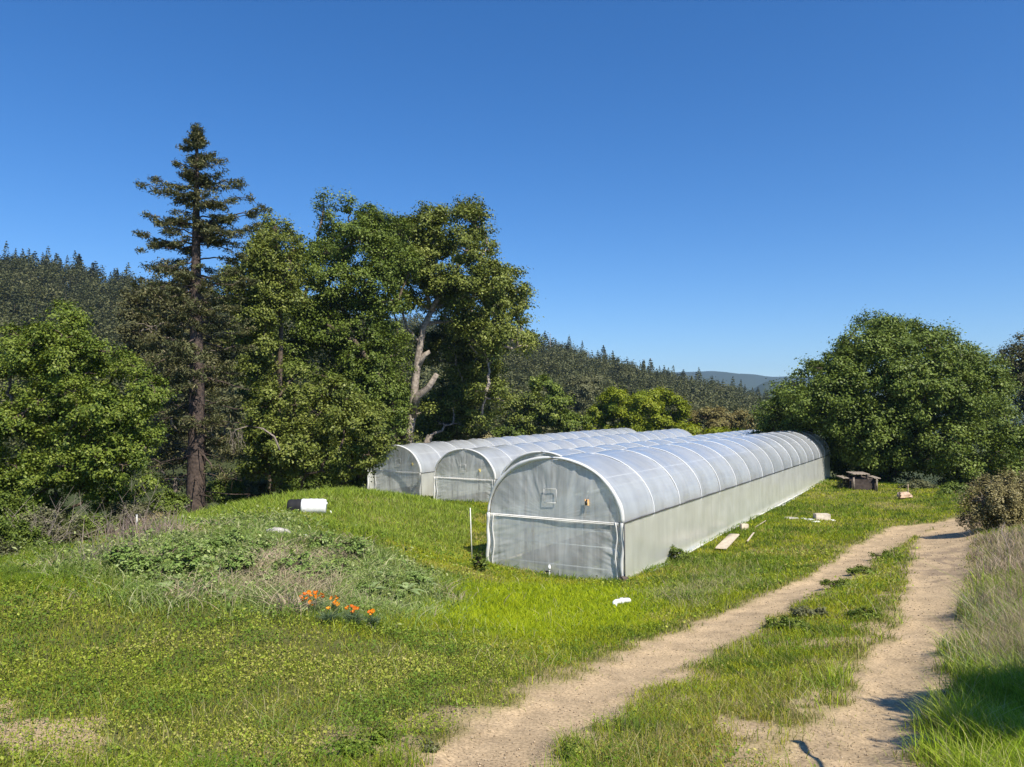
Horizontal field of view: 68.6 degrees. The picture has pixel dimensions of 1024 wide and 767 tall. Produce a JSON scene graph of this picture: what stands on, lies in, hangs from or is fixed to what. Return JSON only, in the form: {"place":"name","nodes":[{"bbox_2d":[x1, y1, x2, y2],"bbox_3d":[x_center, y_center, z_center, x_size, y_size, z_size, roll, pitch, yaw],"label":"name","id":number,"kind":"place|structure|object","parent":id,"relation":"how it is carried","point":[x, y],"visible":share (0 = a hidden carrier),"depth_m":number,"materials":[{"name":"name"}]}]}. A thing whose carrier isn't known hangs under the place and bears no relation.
{"place":"outdoors","nodes":[
{"label":"outdoors","id":0,"kind":"place"},
{"bbox_2d":[0,287,1023,766],"bbox_3d":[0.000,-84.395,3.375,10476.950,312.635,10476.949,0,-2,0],"label":"ground","id":1,"kind":"structure","parent":0,"point":[534,719],"depth_m":8.37,"materials":[{"name":"plant"}]},
{"bbox_2d":[7,287,19,320],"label":"hill fir tree","id":2,"kind":"object","parent":1,"relation":"on","point":[15,298],"visible":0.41,"depth_m":191.24,"materials":[{"name":"green plant"}]},
{"bbox_2d":[0,536,28,558],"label":"shrub","id":3,"kind":"object","parent":1,"relation":"on","point":[8,550],"visible":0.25,"depth_m":15.01,"materials":[{"name":"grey plant"}]},
{"bbox_2d":[0,488,45,536],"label":"shrub","id":4,"kind":"object","parent":1,"relation":"on","point":[7,504],"visible":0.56,"depth_m":19.86,"materials":[{"name":"green plant"}]},
{"bbox_2d":[0,519,58,551],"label":"shrub","id":5,"kind":"object","parent":1,"relation":"on","point":[20,534],"visible":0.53,"depth_m":16.27,"materials":[{"name":"green plant"}]},
{"bbox_2d":[28,296,43,322],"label":"hill fir tree","id":6,"kind":"object","parent":1,"relation":"on","point":[36,304],"visible":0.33,"depth_m":192.94,"materials":[{"name":"green plant"}]},
{"bbox_2d":[13,504,85,538],"bbox_3d":[-11.961,3.759,19.317,1.628,1.379,1.384,-1,-3,26],"label":"shrub","id":7,"kind":"object","parent":1,"relation":"on","point":[47,514],"visible":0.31,"depth_m":19.20,"materials":[{"name":"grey plant"}]},
{"bbox_2d":[36,524,95,544],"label":"shrub","id":8,"kind":"object","parent":1,"relation":"on","point":[66,539],"visible":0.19,"depth_m":17.73,"materials":[{"name":"green plant"}]},
{"bbox_2d":[4,486,128,543],"bbox_3d":[-10.146,3.247,16.951,2.732,1.834,1.819,0,-2,0],"label":"dry branch","id":9,"kind":"object","parent":1,"relation":"on","point":[51,528],"visible":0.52,"depth_m":16.90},
{"bbox_2d":[61,511,118,536],"bbox_3d":[-11.766,4.080,20.981,1.876,1.060,1.380,-1,-3,32],"label":"shrub","id":10,"kind":"object","parent":1,"relation":"on","point":[89,523],"visible":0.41,"depth_m":20.77,"materials":[{"name":"green plant"}]},
{"bbox_2d":[0,298,181,519],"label":"maple tree","id":11,"kind":"object","parent":1,"relation":"on","point":[85,460],"visible":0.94,"depth_m":24.75,"materials":[{"name":"green plant"}]},
{"bbox_2d":[47,497,144,535],"bbox_3d":[-10.751,3.662,19.739,2.460,1.668,1.579,1,-2,-18],"label":"dry branch","id":12,"kind":"object","parent":1,"relation":"on","point":[106,518],"visible":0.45,"depth_m":19.75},
{"bbox_2d":[89,524,125,535],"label":"shrub","id":13,"kind":"object","parent":1,"relation":"on","point":[106,529],"visible":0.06,"depth_m":20.46,"materials":[{"name":"green plant"}]},
{"bbox_2d":[98,540,143,571],"bbox_3d":[-6.545,2.942,12.495,0.814,0.685,0.650,-1,-2,12],"label":"weed","id":14,"kind":"object","parent":1,"relation":"on","point":[114,555],"visible":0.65,"depth_m":12.42,"materials":[{"name":"green plant"}]},
{"bbox_2d":[105,498,152,526],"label":"shrub","id":15,"kind":"object","parent":1,"relation":"on","point":[142,507],"visible":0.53,"depth_m":24.66,"materials":[{"name":"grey plant"}]},
{"bbox_2d":[116,547,163,576],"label":"weed","id":16,"kind":"object","parent":1,"relation":"on","point":[129,562],"visible":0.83,"depth_m":12.09,"materials":[{"name":"green plant"}]},
{"bbox_2d":[100,478,180,521],"bbox_3d":[-11.555,3.812,23.634,3.438,2.002,1.772,-1,-3,24],"label":"shrub","id":17,"kind":"object","parent":1,"relation":"on","point":[141,503],"visible":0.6,"depth_m":23.69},
{"bbox_2d":[138,509,174,522],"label":"shrub","id":18,"kind":"object","parent":1,"relation":"on","point":[161,514],"visible":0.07,"depth_m":24.63,"materials":[{"name":"green plant"}]},
{"bbox_2d":[141,564,172,582],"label":"weed","id":19,"kind":"object","parent":1,"relation":"on","point":[154,574],"visible":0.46,"depth_m":11.73,"materials":[{"name":"green plant"}]},
{"bbox_2d":[146,488,192,517],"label":"shrub","id":20,"kind":"object","parent":1,"relation":"on","point":[169,498],"visible":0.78,"depth_m":28.64,"materials":[{"name":"green plant"}]},
{"bbox_2d":[149,581,189,593],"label":"thistle","id":21,"kind":"object","parent":1,"relation":"on","point":[169,585],"visible":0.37,"depth_m":11.04,"materials":[{"name":"green plant"}]},
{"bbox_2d":[152,541,190,562],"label":"weed","id":22,"kind":"object","parent":1,"relation":"on","point":[164,548],"visible":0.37,"depth_m":13.33,"materials":[{"name":"green plant"}]},
{"bbox_2d":[110,257,248,493],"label":"oak tree","id":23,"kind":"object","parent":1,"relation":"on","point":[138,326],"visible":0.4,"depth_m":45.35,"materials":[{"name":"green plant"}]},
{"bbox_2d":[152,545,213,577],"bbox_3d":[-5.372,3.029,12.149,0.717,0.756,0.898,-1,-3,24],"label":"weed","id":24,"kind":"object","parent":1,"relation":"on","point":[186,560],"visible":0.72,"depth_m":12.15,"materials":[{"name":"green plant"}]},
{"bbox_2d":[178,537,199,551],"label":"weed","id":25,"kind":"object","parent":1,"relation":"on","point":[184,540],"visible":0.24,"depth_m":15.80,"materials":[{"name":"green plant"}]},
{"bbox_2d":[127,122,271,514],"bbox_3d":[-15.118,-2.082,36.120,7.016,21.133,6.686,0,-2,0],"label":"fir tree","id":26,"kind":"object","parent":1,"relation":"on","point":[194,420],"visible":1,"depth_m":35.88,"materials":[{"name":"green plant"}]},
{"bbox_2d":[226,425,280,452],"bbox_3d":[-11.660,2.541,33.917,2.440,1.313,0.262,0,-2,0],"label":"dead branch","id":27,"kind":"object","parent":26,"relation":"attached to","point":[277,444],"visible":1,"depth_m":33.91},
{"bbox_2d":[186,535,225,557],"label":"weed","id":28,"kind":"object","parent":1,"relation":"on","point":[212,544],"visible":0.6,"depth_m":15.31,"materials":[{"name":"green plant"}]},
{"bbox_2d":[190,572,221,586],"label":"weed","id":29,"kind":"object","parent":1,"relation":"on","point":[203,578],"visible":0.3,"depth_m":11.27,"materials":[{"name":"green plant"}]},
{"bbox_2d":[200,565,230,573],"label":"thistle","id":30,"kind":"object","parent":1,"relation":"on","point":[218,568],"visible":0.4,"depth_m":12.93,"materials":[{"name":"green plant"}]},
{"bbox_2d":[204,531,235,548],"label":"weed","id":31,"kind":"object","parent":1,"relation":"on","point":[221,539],"visible":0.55,"depth_m":16.07,"materials":[{"name":"green plant"}]},
{"bbox_2d":[207,589,241,598],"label":"thistle","id":32,"kind":"object","parent":1,"relation":"on","point":[223,592],"visible":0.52,"depth_m":10.81,"materials":[{"name":"green plant"}]},
{"bbox_2d":[206,472,247,505],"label":"shrub","id":33,"kind":"object","parent":1,"relation":"on","point":[234,484],"visible":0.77,"depth_m":38.38,"materials":[{"name":"green plant"}]},
{"bbox_2d":[214,546,257,576],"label":"weed","id":34,"kind":"object","parent":1,"relation":"on","point":[236,563],"visible":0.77,"depth_m":12.92,"materials":[{"name":"green plant"}]},
{"bbox_2d":[222,528,252,544],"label":"weed","id":35,"kind":"object","parent":1,"relation":"on","point":[233,533],"visible":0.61,"depth_m":17.06,"materials":[{"name":"green plant"}]},
{"bbox_2d":[240,476,272,499],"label":"shrub","id":36,"kind":"object","parent":1,"relation":"on","point":[260,487],"visible":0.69,"depth_m":41.55,"materials":[{"name":"plant"}]},
{"bbox_2d":[244,535,276,553],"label":"weed","id":37,"kind":"object","parent":1,"relation":"on","point":[255,543],"visible":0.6,"depth_m":16.31,"materials":[{"name":"green plant"}]},
{"bbox_2d":[205,207,319,494],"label":"oak tree","id":38,"kind":"object","parent":1,"relation":"on","point":[267,265],"visible":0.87,"depth_m":44.73,"materials":[{"name":"green plant"}]},
{"bbox_2d":[252,562,287,584],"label":"weed","id":39,"kind":"object","parent":1,"relation":"on","point":[268,576],"visible":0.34,"depth_m":12.24,"materials":[{"name":"green plant"}]},
{"bbox_2d":[269,549,311,573],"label":"weed","id":40,"kind":"object","parent":1,"relation":"on","point":[287,561],"visible":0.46,"depth_m":13.25,"materials":[{"name":"green plant"}]},
{"bbox_2d":[287,499,327,513],"bbox_3d":[-6.666,4.021,24.490,1.260,0.530,0.530,0,-2,-8],"label":"barrel","id":41,"kind":"object","parent":1,"relation":"on","point":[318,506],"visible":0.73,"depth_m":24.29,"materials":[{"name":"white plastic"}]},
{"bbox_2d":[286,556,334,583],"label":"weed","id":42,"kind":"object","parent":1,"relation":"on","point":[306,567],"visible":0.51,"depth_m":12.69,"materials":[{"name":"green plant"}]},
{"bbox_2d":[296,590,329,614],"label":"poppy plant","id":43,"kind":"object","parent":1,"relation":"on","point":[320,604],"visible":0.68,"depth_m":10.51,"materials":[{"name":"green plant"}]},
{"bbox_2d":[228,360,401,494],"bbox_3d":[-9.934,3.040,37.937,9.031,8.316,7.539,0,-2,0],"label":"maple tree","id":44,"kind":"object","parent":1,"relation":"on","point":[357,418],"visible":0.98,"depth_m":36.19,"materials":[{"name":"green plant"}]},
{"bbox_2d":[308,531,334,548],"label":"weed","id":45,"kind":"object","parent":1,"relation":"on","point":[324,540],"visible":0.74,"depth_m":17.93,"materials":[{"name":"green plant"}]},
{"bbox_2d":[231,184,427,493],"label":"oak tree","id":46,"kind":"object","parent":1,"relation":"on","point":[375,237],"visible":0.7,"depth_m":51.12,"materials":[{"name":"green plant"}]},
{"bbox_2d":[312,607,347,624],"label":"poppy plant","id":47,"kind":"object","parent":1,"relation":"on","point":[328,617],"visible":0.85,"depth_m":9.97,"materials":[{"name":"green plant"}]},
{"bbox_2d":[326,595,359,614],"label":"poppy plant","id":48,"kind":"object","parent":1,"relation":"on","point":[335,604],"visible":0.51,"depth_m":10.62,"materials":[{"name":"orange plant"}]},
{"bbox_2d":[327,559,359,581],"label":"weed","id":49,"kind":"object","parent":1,"relation":"on","point":[345,567],"visible":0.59,"depth_m":14.13,"materials":[{"name":"green plant"}]},
{"bbox_2d":[336,605,366,623],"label":"poppy plant","id":50,"kind":"object","parent":1,"relation":"on","point":[347,614],"visible":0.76,"depth_m":10.17,"materials":[{"name":"green plant"}]},
{"bbox_2d":[337,475,366,488],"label":"shrub","id":51,"kind":"object","parent":1,"relation":"on","point":[358,481],"visible":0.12,"depth_m":55.49,"materials":[{"name":"green plant"}]},
{"bbox_2d":[331,532,374,557],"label":"weed","id":52,"kind":"object","parent":1,"relation":"on","point":[358,547],"visible":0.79,"depth_m":16.71,"materials":[{"name":"green plant"}]},
{"bbox_2d":[332,734,374,758],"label":"weed","id":53,"kind":"object","parent":1,"relation":"on","point":[346,741],"visible":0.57,"depth_m":5.52,"materials":[{"name":"green plant"}]},
{"bbox_2d":[349,578,376,598],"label":"weed","id":54,"kind":"object","parent":1,"relation":"on","point":[365,587],"visible":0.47,"depth_m":12.79,"materials":[{"name":"green plant"}]},
{"bbox_2d":[353,609,391,627],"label":"poppy plant","id":55,"kind":"object","parent":1,"relation":"on","point":[372,619],"visible":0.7,"depth_m":10.18,"materials":[{"name":"green plant"}]},
{"bbox_2d":[365,727,398,745],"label":"weed","id":56,"kind":"object","parent":1,"relation":"on","point":[375,732],"visible":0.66,"depth_m":5.78,"materials":[{"name":"green plant"}]},
{"bbox_2d":[374,571,392,587],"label":"weed","id":57,"kind":"object","parent":1,"relation":"on","point":[380,579],"visible":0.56,"depth_m":14.16,"materials":[{"name":"green plant"}]},
{"bbox_2d":[387,588,405,603],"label":"weed","id":58,"kind":"object","parent":1,"relation":"on","point":[402,594],"visible":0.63,"depth_m":13.23,"materials":[{"name":"green plant"}]},
{"bbox_2d":[0,241,795,470],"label":"wood","id":59,"kind":"object","parent":1,"relation":"on","point":[48,290],"visible":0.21,"depth_m":221.76,"materials":[{"name":"plant"}]},
{"bbox_2d":[395,582,424,595],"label":"thistle","id":60,"kind":"object","parent":1,"relation":"on","point":[404,586],"visible":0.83,"depth_m":14.24,"materials":[{"name":"green plant"}]},
{"bbox_2d":[404,569,428,587],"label":"weed","id":61,"kind":"object","parent":1,"relation":"on","point":[417,575],"visible":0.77,"depth_m":14.97,"materials":[{"name":"green plant"}]},
{"bbox_2d":[420,736,440,752],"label":"weed","id":62,"kind":"object","parent":1,"relation":"on","point":[427,744],"visible":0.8,"depth_m":5.58,"materials":[{"name":"green plant"}]},
{"bbox_2d":[414,416,451,441],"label":"shrub","id":63,"kind":"object","parent":1,"relation":"on","point":[426,432],"visible":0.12,"depth_m":64.66,"materials":[{"name":"green plant"}]},
{"bbox_2d":[379,191,545,444],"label":"oak tree","id":64,"kind":"object","parent":1,"relation":"on","point":[478,340],"visible":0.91,"depth_m":57.78,"materials":[{"name":"green plant"}]},
{"bbox_2d":[444,420,494,440],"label":"shrub","id":65,"kind":"object","parent":1,"relation":"on","point":[485,434],"visible":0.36,"depth_m":62.58,"materials":[{"name":"green plant"}]},
{"bbox_2d":[470,551,489,570],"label":"weed","id":66,"kind":"object","parent":1,"relation":"on","point":[479,561],"visible":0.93,"depth_m":20.07,"materials":[{"name":"green plant"}]},
{"bbox_2d":[367,428,635,495],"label":"hoop greenhouse","id":67,"kind":"object","parent":1,"relation":"on","point":[407,475],"visible":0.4,"depth_m":50.69,"materials":[{"name":"grey"}]},
{"bbox_2d":[374,470,419,495],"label":"door panel","id":68,"kind":"structure","parent":67,"relation":"in","point":[400,485],"depth_m":48.93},
{"bbox_2d":[490,423,527,437],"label":"shrub","id":69,"kind":"object","parent":1,"relation":"on","point":[502,431],"visible":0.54,"depth_m":68.98,"materials":[{"name":"green plant"}]},
{"bbox_2d":[0,503,1020,766],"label":"clover","id":70,"kind":"object","parent":1,"relation":"on","point":[154,665],"visible":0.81,"depth_m":8.19,"materials":[{"name":"green plant"}]},
{"bbox_2d":[0,476,1023,766],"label":"grass","id":71,"kind":"structure","parent":1,"relation":"on","point":[538,612],"depth_m":10.23,"materials":[{"name":"plant"}]},
{"bbox_2d":[501,389,546,434],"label":"oak tree","id":72,"kind":"object","parent":1,"relation":"on","point":[521,419],"visible":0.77,"depth_m":81.08,"materials":[{"name":"green plant"}]},
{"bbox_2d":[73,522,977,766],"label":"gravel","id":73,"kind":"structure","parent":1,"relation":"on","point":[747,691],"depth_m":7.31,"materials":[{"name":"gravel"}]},
{"bbox_2d":[525,372,592,433],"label":"oak tree","id":74,"kind":"object","parent":1,"relation":"on","point":[564,420],"visible":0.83,"depth_m":86.44,"materials":[{"name":"green plant"}]},
{"bbox_2d":[433,429,691,501],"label":"hoop greenhouse","id":75,"kind":"object","parent":1,"relation":"on","point":[482,467],"visible":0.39,"depth_m":46.07,"materials":[{"name":"grey"}]},
{"bbox_2d":[435,477,491,501],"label":"door panel","id":76,"kind":"structure","parent":75,"relation":"in","point":[445,483],"depth_m":44.53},
{"bbox_2d":[558,740,590,759],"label":"weed","id":77,"kind":"object","parent":1,"relation":"on","point":[571,748],"visible":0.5,"depth_m":5.29,"materials":[{"name":"green plant"}]},
{"bbox_2d":[552,374,602,430],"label":"oak tree","id":78,"kind":"object","parent":1,"relation":"on","point":[587,387],"visible":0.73,"depth_m":117.73,"materials":[{"name":"green plant"}]},
{"bbox_2d":[612,358,624,383],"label":"hill fir tree","id":79,"kind":"object","parent":1,"relation":"on","point":[617,367],"visible":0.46,"depth_m":256.65,"materials":[{"name":"green plant"}]},
{"bbox_2d":[580,383,663,431],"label":"oak tree","id":80,"kind":"object","parent":1,"relation":"on","point":[617,404],"visible":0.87,"depth_m":90.46,"materials":[{"name":"green plant"}]},
{"bbox_2d":[623,374,635,395],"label":"hill fir tree","id":81,"kind":"object","parent":1,"relation":"on","point":[628,382],"visible":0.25,"depth_m":210.30,"materials":[{"name":"green plant"}]},
{"bbox_2d":[501,430,774,510],"bbox_3d":[11.204,5.267,49.171,4.662,3.566,39.115,-1,-2,31],"label":"hoop greenhouse","id":82,"kind":"object","parent":1,"relation":"on","point":[564,452],"visible":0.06,"depth_m":38.52,"materials":[{"name":"grey"}]},
{"bbox_2d":[486,430,831,580],"bbox_3d":[11.061,4.526,38.299,4.662,3.566,39.115,-1,-3,31],"label":"hoop greenhouse","id":83,"kind":"object","parent":1,"relation":"on","point":[687,496],"visible":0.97,"depth_m":24.14,"materials":[{"name":"grey"}]},
{"bbox_2d":[490,512,620,580],"bbox_3d":[1.160,4.745,21.540,4.200,1.800,0.053,-1,-3,31],"label":"door panel","id":84,"kind":"structure","parent":83,"relation":"in","point":[509,528],"depth_m":21.44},
{"bbox_2d":[632,385,691,430],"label":"oak tree","id":85,"kind":"object","parent":1,"relation":"on","point":[667,399],"visible":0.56,"depth_m":95.38,"materials":[{"name":"green plant"}]},
{"bbox_2d":[667,545,691,560],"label":"weed","id":86,"kind":"object","parent":1,"relation":"on","point":[674,551],"visible":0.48,"depth_m":23.48,"materials":[{"name":"green plant"}]},
{"bbox_2d":[672,421,761,435],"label":"shrub","id":87,"kind":"object","parent":1,"relation":"on","point":[691,429],"visible":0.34,"depth_m":84.47,"materials":[{"name":"green plant"}]},
{"bbox_2d":[687,404,758,433],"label":"shrub","id":88,"kind":"object","parent":1,"relation":"on","point":[715,417],"visible":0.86,"depth_m":97.90,"materials":[{"name":"green plant"}]},
{"bbox_2d":[715,533,738,548],"bbox_3d":[7.657,5.576,26.609,0.360,0.051,3.349,-1,-3,24],"label":"plank","id":89,"kind":"object","parent":1,"relation":"on","point":[727,541],"visible":1,"depth_m":26.31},
{"bbox_2d":[764,613,811,631],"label":"weed","id":90,"kind":"object","parent":1,"relation":"on","point":[784,620],"visible":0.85,"depth_m":11.74,"materials":[{"name":"green plant"}]},
{"bbox_2d":[788,605,829,617],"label":"weed","id":91,"kind":"object","parent":1,"relation":"on","point":[800,610],"visible":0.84,"depth_m":12.62,"materials":[{"name":"green plant"}]},
{"bbox_2d":[813,513,830,519],"bbox_3d":[13.593,5.847,32.940,0.620,0.270,0.400,0,-2,4],"label":"concrete block","id":92,"kind":"object","parent":1,"relation":"on","point":[823,516],"depth_m":32.75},
{"bbox_2d":[818,577,860,588],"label":"weed","id":93,"kind":"object","parent":1,"relation":"on","point":[839,583],"visible":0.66,"depth_m":15.89,"materials":[{"name":"green plant"}]},
{"bbox_2d":[836,476,847,487],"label":"weed","id":94,"kind":"object","parent":1,"relation":"on","point":[843,484],"visible":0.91,"depth_m":46.12,"materials":[{"name":"green plant"}]},
{"bbox_2d":[836,471,880,490],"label":"picnic table","id":95,"kind":"object","parent":1,"relation":"on","point":[867,475],"visible":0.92,"depth_m":45.67,"materials":[{"name":"brown wood"}]},
{"bbox_2d":[843,476,875,490],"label":"crate","id":96,"kind":"object","parent":1,"relation":"on","point":[860,484],"visible":0.66,"depth_m":45.56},
{"bbox_2d":[843,564,876,575],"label":"weed","id":97,"kind":"object","parent":1,"relation":"on","point":[857,569],"visible":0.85,"depth_m":18.53,"materials":[{"name":"green plant"}]},
{"bbox_2d":[843,606,882,620],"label":"weed","id":98,"kind":"object","parent":1,"relation":"on","point":[871,612],"visible":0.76,"depth_m":12.19,"materials":[{"name":"green plant"}]},
{"bbox_2d":[746,304,1023,485],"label":"bay tree","id":99,"kind":"object","parent":1,"relation":"on","point":[961,387],"visible":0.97,"depth_m":50.98,"materials":[{"name":"green plant"}]},
{"bbox_2d":[867,549,905,557],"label":"weed","id":100,"kind":"object","parent":1,"relation":"on","point":[883,552],"visible":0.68,"depth_m":20.94,"materials":[{"name":"green plant"}]},
{"bbox_2d":[896,479,938,488],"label":"shrub","id":101,"kind":"object","parent":1,"relation":"on","point":[917,483],"visible":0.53,"depth_m":46.43,"materials":[{"name":"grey plant"}]},
{"bbox_2d":[934,480,974,494],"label":"shrub","id":102,"kind":"object","parent":1,"relation":"on","point":[949,487],"visible":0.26,"depth_m":41.62,"materials":[{"name":"green plant"}]},
{"bbox_2d":[949,465,1023,533],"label":"shrub","id":103,"kind":"object","parent":1,"relation":"on","point":[1005,497],"visible":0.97,"depth_m":24.60,"materials":[{"name":"green plant"}]},
{"bbox_2d":[988,331,1023,473],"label":"oak tree","id":104,"kind":"object","parent":1,"relation":"on","point":[1017,365],"visible":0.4,"depth_m":71.81,"materials":[{"name":"green plant"}]},
{"bbox_2d":[0,477,1023,766],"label":"tall grass","id":105,"kind":"structure","parent":0,"point":[966,713],"depth_m":10.57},
{"bbox_2d":[0,0,1023,376],"label":"sky","id":106,"kind":"structure","parent":0,"point":[688,185],"materials":[{"name":"blue"}]},
{"bbox_2d":[896,492,912,497],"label":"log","id":107,"kind":"object","parent":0,"point":[903,494],"visible":0.95,"depth_m":40.52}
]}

